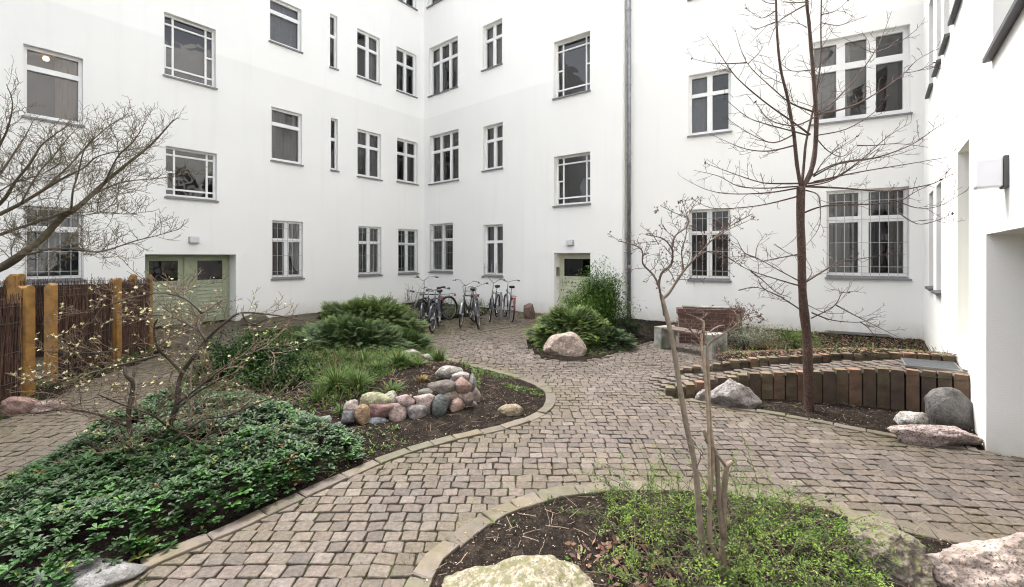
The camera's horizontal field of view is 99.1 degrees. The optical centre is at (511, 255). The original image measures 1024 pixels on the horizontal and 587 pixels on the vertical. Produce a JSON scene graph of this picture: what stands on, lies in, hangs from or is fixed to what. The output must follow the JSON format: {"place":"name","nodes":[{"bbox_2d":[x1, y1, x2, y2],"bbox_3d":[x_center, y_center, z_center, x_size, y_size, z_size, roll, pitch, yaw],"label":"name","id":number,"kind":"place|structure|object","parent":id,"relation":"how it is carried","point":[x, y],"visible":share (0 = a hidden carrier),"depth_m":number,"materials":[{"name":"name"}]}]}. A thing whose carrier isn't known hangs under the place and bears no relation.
{"place":"outdoors","nodes":[
{"label":"outdoors","id":0,"kind":"place"},
{"bbox_2d":[0,329,545,586],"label":"planting soil","id":1,"kind":"structure","parent":0,"point":[409,375],"depth_m":4.10,"materials":[{"name":"soil"}]},
{"bbox_2d":[33,557,148,586],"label":"boulder","id":2,"kind":"object","parent":1,"relation":"on","point":[107,575],"visible":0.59,"depth_m":2.45,"materials":[{"name":"stone"}]},
{"bbox_2d":[1,253,321,475],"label":"flowering shrub","id":3,"kind":"object","parent":1,"relation":"on","point":[177,402],"visible":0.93,"depth_m":3.72,"materials":[{"name":"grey plant"}]},
{"bbox_2d":[0,382,365,586],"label":"ground cover","id":4,"kind":"object","parent":1,"relation":"on","point":[53,486],"visible":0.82,"depth_m":3.23,"materials":[{"name":"green plant"}]},
{"bbox_2d":[173,321,314,385],"bbox_3d":[-3.731,1.397,6.219,1.790,0.909,1.386,0,0,-24],"label":"evergreen shrub","id":5,"kind":"object","parent":1,"relation":"on","point":[232,352],"visible":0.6,"depth_m":6.10,"materials":[{"name":"green plant"}]},
{"bbox_2d":[212,356,326,392],"bbox_3d":[-3.127,1.564,5.784,1.365,0.546,1.048,0,0,0],"label":"evergreen shrub","id":6,"kind":"object","parent":1,"relation":"on","point":[255,378],"visible":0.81,"depth_m":5.66,"materials":[{"name":"green plant"}]},
{"bbox_2d":[307,360,362,391],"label":"grass tuft","id":7,"kind":"object","parent":1,"relation":"on","point":[332,379],"visible":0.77,"depth_m":5.42,"materials":[{"name":"green plant"}]},
{"bbox_2d":[291,311,417,351],"bbox_3d":[-2.818,1.408,7.776,2.368,0.876,1.640,0,0,0],"label":"conifer shrub","id":8,"kind":"object","parent":1,"relation":"on","point":[360,330],"visible":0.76,"depth_m":7.50,"materials":[{"name":"green plant"}]},
{"bbox_2d":[335,363,378,390],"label":"grass tuft","id":9,"kind":"object","parent":1,"relation":"on","point":[359,380],"visible":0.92,"depth_m":5.44,"materials":[{"name":"green plant"}]},
{"bbox_2d":[354,404,370,424],"bbox_3d":[-1.594,1.722,4.675,0.188,0.280,0.195,0,0,0],"label":"fieldstone","id":10,"kind":"object","parent":1,"relation":"on","point":[362,416],"visible":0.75,"depth_m":4.62,"materials":[{"name":"stone"}]},
{"bbox_2d":[192,328,543,475],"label":"weeds","id":11,"kind":"object","parent":1,"relation":"on","point":[494,373],"visible":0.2,"depth_m":5.92,"materials":[{"name":"green plant"}]},
{"bbox_2d":[301,292,435,344],"bbox_3d":[-2.938,1.299,8.834,2.853,1.136,1.964,0,0,0],"label":"conifer shrub","id":12,"kind":"object","parent":1,"relation":"on","point":[392,313],"visible":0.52,"depth_m":8.63,"materials":[{"name":"green plant"}]},
{"bbox_2d":[359,392,391,405],"bbox_3d":[-1.492,1.589,4.802,0.378,0.168,0.205,0,0,0],"label":"fieldstone","id":13,"kind":"object","parent":1,"relation":"on","point":[368,398],"visible":0.69,"depth_m":4.75,"materials":[{"name":"stone"}]},
{"bbox_2d":[368,403,392,417],"bbox_3d":[-1.427,1.672,4.741,0.327,0.166,0.203,0,0,0],"label":"fieldstone","id":14,"kind":"object","parent":1,"relation":"on","point":[381,410],"visible":0.74,"depth_m":4.67,"materials":[{"name":"stone"}]},
{"bbox_2d":[388,403,406,421],"bbox_3d":[-1.249,1.745,4.769,0.195,0.291,0.238,0,0,-13],"label":"fieldstone","id":15,"kind":"object","parent":1,"relation":"on","point":[397,412],"visible":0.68,"depth_m":4.70,"materials":[{"name":"stone"}]},
{"bbox_2d":[377,345,423,367],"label":"grass tuft","id":16,"kind":"object","parent":1,"relation":"on","point":[400,359],"visible":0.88,"depth_m":6.19,"materials":[{"name":"green plant"}]},
{"bbox_2d":[387,327,434,350],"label":"conifer shrub","id":17,"kind":"object","parent":1,"relation":"on","point":[420,340],"visible":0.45,"depth_m":8.27,"materials":[{"name":"green plant"}]},
{"bbox_2d":[406,404,430,418],"bbox_3d":[-1.054,1.747,4.827,0.304,0.215,0.226,0,0,0],"label":"fieldstone","id":18,"kind":"object","parent":1,"relation":"on","point":[414,411],"visible":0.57,"depth_m":4.76,"materials":[{"name":"stone"}]},
{"bbox_2d":[431,394,450,416],"bbox_3d":[-0.819,1.711,4.947,0.238,0.312,0.297,0,0,0],"label":"fieldstone","id":19,"kind":"object","parent":1,"relation":"on","point":[440,403],"visible":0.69,"depth_m":4.84,"materials":[{"name":"stone"}]},
{"bbox_2d":[427,379,455,394],"bbox_3d":[-0.821,1.547,5.123,0.335,0.184,0.216,0,0,21],"label":"fieldstone","id":20,"kind":"object","parent":1,"relation":"on","point":[443,387],"visible":0.75,"depth_m":5.05,"materials":[{"name":"stone"}]},
{"bbox_2d":[435,365,462,379],"bbox_3d":[-0.800,1.483,5.545,0.358,0.174,0.185,0,0,0],"label":"fieldstone","id":21,"kind":"object","parent":1,"relation":"on","point":[446,372],"visible":0.75,"depth_m":5.48,"materials":[{"name":"stone"}]},
{"bbox_2d":[5,309,1017,586],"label":"ground","id":22,"kind":"structure","parent":0,"point":[493,465],"depth_m":3.80,"materials":[{"name":"stone"}]},
{"bbox_2d":[0,274,136,356],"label":"wicker fence","id":23,"kind":"object","parent":22,"relation":"on","point":[10,283],"visible":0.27,"depth_m":7.90,"materials":[{"name":"brown wood"}]},
{"bbox_2d":[1,347,167,418],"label":"planting soil","id":24,"kind":"structure","parent":22,"relation":"on","point":[54,390],"depth_m":6.14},
{"bbox_2d":[0,285,34,403],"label":"wicker fence","id":25,"kind":"object","parent":24,"relation":"on","point":[17,323],"visible":0.89,"depth_m":5.63,"materials":[{"name":"brown wood"}]},
{"bbox_2d":[0,396,38,414],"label":"boulder","id":26,"kind":"object","parent":24,"relation":"on","point":[11,409],"visible":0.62,"depth_m":5.07,"materials":[{"name":"stone"}]},
{"bbox_2d":[44,275,152,383],"bbox_3d":[-6.858,1.136,7.540,0.310,1.527,2.558,0,0,-12],"label":"wicker fence","id":27,"kind":"object","parent":24,"relation":"on","point":[54,298],"visible":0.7,"depth_m":7.04,"materials":[{"name":"wicker"}]},
{"bbox_2d":[0,55,211,275],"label":"bare tree","id":28,"kind":"object","parent":24,"relation":"on","point":[22,253],"visible":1,"depth_m":4.26,"materials":[{"name":"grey plant"}]},
{"bbox_2d":[0,0,423,326],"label":"apartment building","id":29,"kind":"structure","parent":22,"relation":"on","point":[300,131],"depth_m":12.45,"materials":[{"name":"white paint"}]},
{"bbox_2d":[21,45,84,127],"bbox_3d":[-10.114,-3.692,9.623,0.408,1.567,0.964,0,0,38],"label":"window","id":30,"kind":"structure","parent":29,"relation":"in","point":[67,73],"depth_m":9.84,"materials":[{"name":"white paint"}]},
{"bbox_2d":[23,206,83,283],"bbox_3d":[-10.111,-0.240,9.626,0.406,1.651,0.973,0,0,38],"label":"window","id":31,"kind":"structure","parent":29,"relation":"in","point":[74,268],"depth_m":9.74,"materials":[{"name":"white paint"}]},
{"bbox_2d":[145,256,183,326],"bbox_3d":[-9.127,0.919,11.443,0.480,1.822,0.787,0,0,10],"label":"door","id":32,"kind":"structure","parent":29,"relation":"in","point":[156,266],"depth_m":11.48,"materials":[{"name":"green paint"}]},
{"bbox_2d":[163,14,217,89],"bbox_3d":[-8.523,-5.372,11.550,0.275,1.649,1.200,0,0,38],"label":"window","id":33,"kind":"structure","parent":29,"relation":"in","point":[171,25],"depth_m":11.62,"materials":[{"name":"white paint"}]},
{"bbox_2d":[164,147,218,201],"bbox_3d":[-8.505,-2.134,11.572,0.275,1.335,1.198,0,0,38],"label":"window","id":34,"kind":"structure","parent":29,"relation":"in","point":[173,196],"depth_m":11.68,"materials":[{"name":"white paint"}]},
{"bbox_2d":[192,256,227,321],"bbox_3d":[-8.498,0.919,12.271,0.452,1.822,0.785,0,0,10],"label":"door","id":35,"kind":"structure","parent":29,"relation":"in","point":[213,266],"depth_m":12.28,"materials":[{"name":"green paint"}]},
{"bbox_2d":[269,0,302,53],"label":"window","id":36,"kind":"structure","parent":29,"relation":"in","point":[284,23],"depth_m":13.65,"materials":[{"name":"white paint"}]},
{"bbox_2d":[270,108,303,166],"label":"window","id":37,"kind":"structure","parent":29,"relation":"in","point":[285,126],"depth_m":13.67,"materials":[{"name":"white paint"}]},
{"bbox_2d":[271,220,304,280],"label":"window","id":38,"kind":"structure","parent":29,"relation":"in","point":[291,239],"depth_m":13.54,"materials":[{"name":"white paint"}]},
{"bbox_2d":[329,15,338,70],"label":"window","id":39,"kind":"structure","parent":29,"relation":"in","point":[332,37],"depth_m":14.83,"materials":[{"name":"white paint"}]},
{"bbox_2d":[357,30,381,84],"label":"window","id":40,"kind":"structure","parent":29,"relation":"in","point":[369,43],"depth_m":15.98,"materials":[{"name":"white paint"}]},
{"bbox_2d":[357,130,382,180],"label":"window","id":41,"kind":"structure","parent":29,"relation":"in","point":[367,149],"depth_m":15.87,"materials":[{"name":"white paint"}]},
{"bbox_2d":[358,226,382,276],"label":"window","id":42,"kind":"structure","parent":29,"relation":"in","point":[367,242],"depth_m":15.90,"materials":[{"name":"white paint"}]},
{"bbox_2d":[396,48,417,97],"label":"window","id":43,"kind":"structure","parent":29,"relation":"in","point":[403,64],"depth_m":17.13,"materials":[{"name":"white paint"}]},
{"bbox_2d":[396,139,418,185],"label":"window","id":44,"kind":"structure","parent":29,"relation":"in","point":[409,148],"depth_m":17.48,"materials":[{"name":"white paint"}]},
{"bbox_2d":[398,229,419,274],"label":"window","id":45,"kind":"structure","parent":29,"relation":"in","point":[407,243],"depth_m":17.32,"materials":[{"name":"white paint"}]},
{"bbox_2d":[112,349,555,586],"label":"kerb","id":46,"kind":"structure","parent":22,"relation":"on","point":[156,559],"depth_m":3.52,"materials":[{"name":"stone"}]},
{"bbox_2d":[0,320,947,420],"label":"grass","id":47,"kind":"structure","parent":22,"relation":"on","point":[328,353],"depth_m":6.42,"materials":[{"name":"green plant"}]},
{"bbox_2d":[424,0,625,318],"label":"apartment building","id":48,"kind":"structure","parent":22,"relation":"on","point":[524,140],"depth_m":14.45,"materials":[{"name":"white paint"}]},
{"bbox_2d":[428,223,452,273],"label":"window","id":49,"kind":"structure","parent":48,"relation":"in","point":[441,239],"depth_m":17.41,"materials":[{"name":"white paint"}]},
{"bbox_2d":[427,38,457,97],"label":"window","id":50,"kind":"structure","parent":48,"relation":"in","point":[441,60],"depth_m":17.25,"materials":[{"name":"white paint"}]},
{"bbox_2d":[428,130,458,184],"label":"window","id":51,"kind":"structure","parent":48,"relation":"in","point":[440,151],"depth_m":17.26,"materials":[{"name":"white paint"}]},
{"bbox_2d":[481,21,502,71],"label":"window","id":52,"kind":"structure","parent":48,"relation":"in","point":[495,34],"depth_m":15.57,"materials":[{"name":"white paint"}]},
{"bbox_2d":[481,123,502,171],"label":"window","id":53,"kind":"structure","parent":48,"relation":"in","point":[495,141],"depth_m":15.54,"materials":[{"name":"white paint"}]},
{"bbox_2d":[481,224,503,277],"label":"window","id":54,"kind":"structure","parent":48,"relation":"in","point":[496,231],"depth_m":15.54,"materials":[{"name":"white paint"}]},
{"bbox_2d":[552,34,590,99],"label":"window","id":55,"kind":"structure","parent":48,"relation":"in","point":[587,43],"depth_m":13.63,"materials":[{"name":"white paint"}]},
{"bbox_2d":[552,153,590,206],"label":"window","id":56,"kind":"structure","parent":48,"relation":"in","point":[587,202],"depth_m":13.63,"materials":[{"name":"white paint"}]},
{"bbox_2d":[561,255,589,310],"bbox_3d":[2.042,0.900,13.645,0.940,1.860,0.702,0,0,0],"label":"door","id":57,"kind":"structure","parent":48,"relation":"in","point":[570,264],"depth_m":13.74,"materials":[{"name":"beige paint"}]},
{"bbox_2d":[525,341,653,362],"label":"kerb","id":58,"kind":"structure","parent":22,"relation":"on","point":[592,359],"depth_m":7.97,"materials":[{"name":"stone"}]},
{"bbox_2d":[431,492,951,586],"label":"planting soil","id":59,"kind":"structure","parent":22,"relation":"on","point":[479,547],"depth_m":2.80,"materials":[{"name":"soil"}]},
{"bbox_2d":[27,318,981,586],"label":"leaf litter","id":60,"kind":"object","parent":59,"relation":"on","point":[637,494],"visible":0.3,"depth_m":3.19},
{"bbox_2d":[442,555,593,586],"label":"boulder","id":61,"kind":"object","parent":59,"relation":"on","point":[535,571],"visible":1,"depth_m":2.21,"materials":[{"name":"stone"}]},
{"bbox_2d":[607,193,758,585],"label":"sapling","id":62,"kind":"object","parent":59,"relation":"on","point":[698,502],"visible":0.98,"depth_m":2.41,"materials":[{"name":"brown plant"}]},
{"bbox_2d":[676,296,767,586],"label":"sapling","id":63,"kind":"object","parent":59,"relation":"on","point":[713,459],"visible":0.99,"depth_m":2.40,"materials":[{"name":"brown plant"}]},
{"bbox_2d":[557,427,932,586],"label":"bright shrub","id":64,"kind":"object","parent":59,"relation":"on","point":[743,564],"visible":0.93,"depth_m":2.60,"materials":[{"name":"green plant"}]},
{"bbox_2d":[846,516,936,586],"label":"boulder","id":65,"kind":"object","parent":59,"relation":"on","point":[916,564],"visible":0.66,"depth_m":2.50,"materials":[{"name":"stone"}]},
{"bbox_2d":[925,532,1023,586],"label":"boulder","id":66,"kind":"object","parent":59,"relation":"on","point":[998,562],"visible":0.9,"depth_m":2.40,"materials":[{"name":"stone"}]},
{"bbox_2d":[404,480,988,586],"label":"kerb","id":67,"kind":"structure","parent":22,"relation":"on","point":[436,555],"depth_m":3.06,"materials":[{"name":"stone"}]},
{"bbox_2d":[626,0,922,339],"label":"apartment building","id":68,"kind":"structure","parent":22,"relation":"on","point":[681,107],"depth_m":10.92,"materials":[{"name":"white paint"}]},
{"bbox_2d":[626,0,630,317],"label":"downpipe","id":69,"kind":"object","parent":68,"relation":"attached to","point":[628,85],"visible":0.94,"depth_m":12.49,"materials":[{"name":"metal"}]},
{"bbox_2d":[687,70,731,137],"bbox_3d":[5.326,-4.060,11.747,1.091,1.691,0.407,0,0,29],"label":"window","id":70,"kind":"structure","parent":68,"relation":"in","point":[701,93],"depth_m":11.96,"materials":[{"name":"white paint"}]},
{"bbox_2d":[687,209,731,281],"bbox_3d":[5.320,-0.284,11.750,1.078,1.938,0.408,0,0,29],"label":"window","id":71,"kind":"structure","parent":68,"relation":"in","point":[696,219],"depth_m":11.80,"materials":[{"name":"white paint"}]},
{"bbox_2d":[810,27,912,125],"bbox_3d":[8.085,-4.137,10.236,1.901,2.016,0.408,0,0,29],"label":"window","id":72,"kind":"structure","parent":68,"relation":"in","point":[838,59],"depth_m":10.35,"materials":[{"name":"white paint"}]},
{"bbox_2d":[825,187,911,280],"bbox_3d":[8.220,-0.498,10.162,1.565,2.095,0.408,0,0,29],"label":"window","id":73,"kind":"structure","parent":68,"relation":"in","point":[853,221],"depth_m":10.21,"materials":[{"name":"white paint"}]},
{"bbox_2d":[671,322,956,365],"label":"planting soil","id":74,"kind":"structure","parent":22,"relation":"on","point":[762,353],"depth_m":8.84,"materials":[{"name":"soil"}]},
{"bbox_2d":[235,330,977,586],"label":"fallen twigs","id":75,"kind":"object","parent":74,"relation":"on","point":[602,489],"visible":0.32,"depth_m":3.05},
{"bbox_2d":[273,322,956,586],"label":"dead leaves","id":76,"kind":"object","parent":74,"relation":"on","point":[598,556],"visible":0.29,"depth_m":5.61,"materials":[{"name":"plant"}]},
{"bbox_2d":[723,315,780,347],"bbox_3d":[4.766,1.513,8.713,1.166,0.673,1.392,0,0,0],"label":"silver perennial","id":77,"kind":"object","parent":74,"relation":"on","point":[748,335],"visible":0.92,"depth_m":8.66,"materials":[{"name":"grey plant"}]},
{"bbox_2d":[728,334,801,350],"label":"twiggy perennial","id":78,"kind":"object","parent":74,"relation":"on","point":[772,345],"visible":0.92,"depth_m":8.08,"materials":[{"name":"brown plant"}]},
{"bbox_2d":[764,325,826,349],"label":"silver perennial","id":79,"kind":"object","parent":74,"relation":"on","point":[795,337],"visible":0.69,"depth_m":8.38,"materials":[{"name":"grey plant"}]},
{"bbox_2d":[665,367,969,412],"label":"palisade wall","id":80,"kind":"structure","parent":22,"relation":"on","point":[878,387],"depth_m":5.38,"materials":[{"name":"wood"}]},
{"bbox_2d":[673,397,983,449],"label":"planting soil","id":81,"kind":"structure","parent":22,"relation":"on","point":[873,421],"depth_m":5.10,"materials":[{"name":"soil"}]},
{"bbox_2d":[711,378,762,408],"bbox_3d":[2.735,1.725,5.389,0.625,0.434,0.361,0,0,0],"label":"boulder","id":82,"kind":"object","parent":81,"relation":"on","point":[729,392],"visible":0.81,"depth_m":5.29,"materials":[{"name":"stone"}]},
{"bbox_2d":[678,0,968,411],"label":"bare tree","id":83,"kind":"object","parent":81,"relation":"on","point":[807,350],"visible":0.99,"depth_m":5.17,"materials":[{"name":"brown plant"}]},
{"bbox_2d":[893,411,929,424],"bbox_3d":[4.373,1.793,4.781,0.327,0.178,0.220,0,0,0],"label":"boulder","id":84,"kind":"object","parent":81,"relation":"on","point":[908,418],"visible":0.82,"depth_m":4.72,"materials":[{"name":"stone"}]},
{"bbox_2d":[887,424,982,446],"bbox_3d":[4.155,1.784,4.276,0.830,0.266,0.254,0,0,0],"label":"boulder","id":85,"kind":"object","parent":81,"relation":"on","point":[931,435],"visible":0.86,"depth_m":4.22,"materials":[{"name":"stone"}]},
{"bbox_2d":[924,387,974,429],"bbox_3d":[4.764,1.696,4.718,0.555,0.552,0.263,0,0,0],"label":"boulder","id":86,"kind":"object","parent":81,"relation":"on","point":[948,406],"visible":0.77,"depth_m":4.64,"materials":[{"name":"stone"}]},
{"bbox_2d":[689,398,979,452],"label":"kerb","id":87,"kind":"structure","parent":22,"relation":"on","point":[880,433],"depth_m":4.77,"materials":[{"name":"stone"}]},
{"bbox_2d":[923,0,1023,457],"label":"apartment building","id":88,"kind":"structure","parent":22,"relation":"on","point":[973,290],"depth_m":4.42,"materials":[{"name":"white paint"}]},
{"bbox_2d":[973,155,1008,189],"bbox_3d":[3.851,-0.662,3.514,0.180,0.250,0.180,0,0,40],"label":"wall lamp","id":89,"kind":"object","parent":88,"relation":"attached to","point":[990,173],"visible":1,"depth_m":3.46,"materials":[{"name":"metal"}]},
{"bbox_2d":[982,0,1023,63],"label":"window","id":90,"kind":"structure","parent":88,"relation":"in","point":[1017,6],"depth_m":3.36,"materials":[{"name":"white paint"}]},
{"bbox_2d":[0,310,1023,586],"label":"path","id":91,"kind":"structure","parent":0,"point":[906,480],"depth_m":3.84,"materials":[{"name":"stone"}]},
{"bbox_2d":[410,288,436,329],"bbox_3d":[-2.160,1.329,11.108,0.664,1.009,1.788,-3,0,1],"label":"bicycle","id":92,"kind":"object","parent":91,"relation":"on","point":[423,311],"visible":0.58,"depth_m":10.80,"materials":[{"name":"metal"}]},
{"bbox_2d":[413,276,457,319],"bbox_3d":[-2.163,1.180,12.162,0.713,1.311,1.777,-7,-4,36],"label":"bicycle","id":93,"kind":"object","parent":91,"relation":"on","point":[443,299],"visible":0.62,"depth_m":12.36,"materials":[{"name":"metal"}]},
{"bbox_2d":[422,287,449,332],"bbox_3d":[-1.889,1.291,10.970,0.700,1.083,1.788,3,0,-1],"label":"bicycle","id":94,"kind":"object","parent":91,"relation":"on","point":[437,318],"visible":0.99,"depth_m":10.71,"materials":[{"name":"metal"}]},
{"bbox_2d":[452,279,480,326],"bbox_3d":[-1.167,1.224,11.736,0.730,1.218,1.785,4,1,13],"label":"bicycle","id":95,"kind":"object","parent":91,"relation":"on","point":[463,304],"visible":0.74,"depth_m":11.44,"materials":[{"name":"metal"}]},
{"bbox_2d":[0,302,945,586],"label":"weeds","id":96,"kind":"object","parent":91,"relation":"on","point":[736,358],"visible":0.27,"depth_m":6.24,"materials":[{"name":"green plant"}]},
{"bbox_2d":[462,282,487,328],"bbox_3d":[-0.962,1.263,11.477,0.690,1.139,1.784,-3,1,-10],"label":"bicycle","id":97,"kind":"object","parent":91,"relation":"on","point":[475,304],"visible":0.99,"depth_m":11.19,"materials":[{"name":"black metal"}]},
{"bbox_2d":[500,279,519,321],"bbox_3d":[-0.081,1.260,12.606,0.703,1.146,1.788,3,-1,-10],"label":"bicycle","id":98,"kind":"object","parent":91,"relation":"on","point":[513,300],"visible":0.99,"depth_m":12.36,"materials":[{"name":"grey metal"}]},
{"bbox_2d":[1,354,1022,586],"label":"joint moss","id":99,"kind":"object","parent":91,"relation":"on","point":[593,474],"visible":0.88,"depth_m":3.73,"materials":[{"name":"green plant"}]},
{"bbox_2d":[654,325,726,358],"bbox_3d":[3.388,1.640,8.354,0.394,0.460,1.286,0,0,-36],"label":"park bench","id":100,"kind":"object","parent":91,"relation":"on","point":[661,338],"visible":0.61,"depth_m":8.23,"materials":[{"name":"concrete"}]},
{"bbox_2d":[676,306,743,345],"bbox_3d":[4.151,1.472,9.186,1.274,0.795,0.320,0,0,14],"label":"brick backrest","id":101,"kind":"object","parent":91,"relation":"on","point":[718,314],"visible":0.59,"depth_m":9.09,"materials":[{"name":"brick"}]},
{"bbox_2d":[679,351,954,373],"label":"palisade wall","id":102,"kind":"structure","parent":91,"relation":"on","point":[753,362],"depth_m":5.99,"materials":[{"name":"stone"}]},
{"bbox_2d":[901,358,962,371],"bbox_3d":[5.191,1.345,5.417,0.595,0.025,0.498,0,0,29],"label":"entrance grate","id":103,"kind":"object","parent":91,"relation":"on","point":[931,364],"visible":1,"depth_m":5.38,"materials":[{"name":"metal"}]},
{"bbox_2d":[527,319,665,360],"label":"planting soil","id":104,"kind":"structure","parent":0,"point":[648,335],"depth_m":8.76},
{"bbox_2d":[543,332,586,356],"bbox_3d":[0.980,1.704,8.152,0.804,0.595,0.550,0,0,0],"label":"boulder","id":105,"kind":"object","parent":104,"relation":"on","point":[569,344],"visible":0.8,"depth_m":7.96,"materials":[{"name":"stone"}]},
{"bbox_2d":[523,302,618,349],"bbox_3d":[1.216,1.399,8.976,2.041,0.930,1.575,0,0,0],"label":"conifer shrub","id":106,"kind":"object","parent":104,"relation":"on","point":[580,321],"visible":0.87,"depth_m":8.68,"materials":[{"name":"green plant"}]},
{"bbox_2d":[557,274,610,330],"bbox_3d":[1.613,1.138,9.796,1.245,1.429,1.117,0,0,0],"label":"bamboo","id":107,"kind":"object","parent":104,"relation":"on","point":[592,304],"visible":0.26,"depth_m":9.71,"materials":[{"name":"green plant"}]},
{"bbox_2d":[557,254,646,328],"bbox_3d":[2.033,0.952,10.203,1.740,1.985,1.431,0,0,-31],"label":"bamboo","id":108,"kind":"object","parent":104,"relation":"on","point":[609,294],"visible":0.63,"depth_m":9.96,"materials":[{"name":"green plant"}]},
{"bbox_2d":[587,324,636,351],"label":"conifer shrub","id":109,"kind":"object","parent":104,"relation":"on","point":[623,338],"visible":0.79,"depth_m":8.52,"materials":[{"name":"green plant"}]},
{"bbox_2d":[611,311,647,336],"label":"evergreen shrub","id":110,"kind":"object","parent":104,"relation":"on","point":[631,326],"visible":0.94,"depth_m":9.69,"materials":[{"name":"green plant"}]},
{"bbox_2d":[649,360,963,394],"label":"ramp path","id":111,"kind":"structure","parent":0,"point":[721,371],"depth_m":5.95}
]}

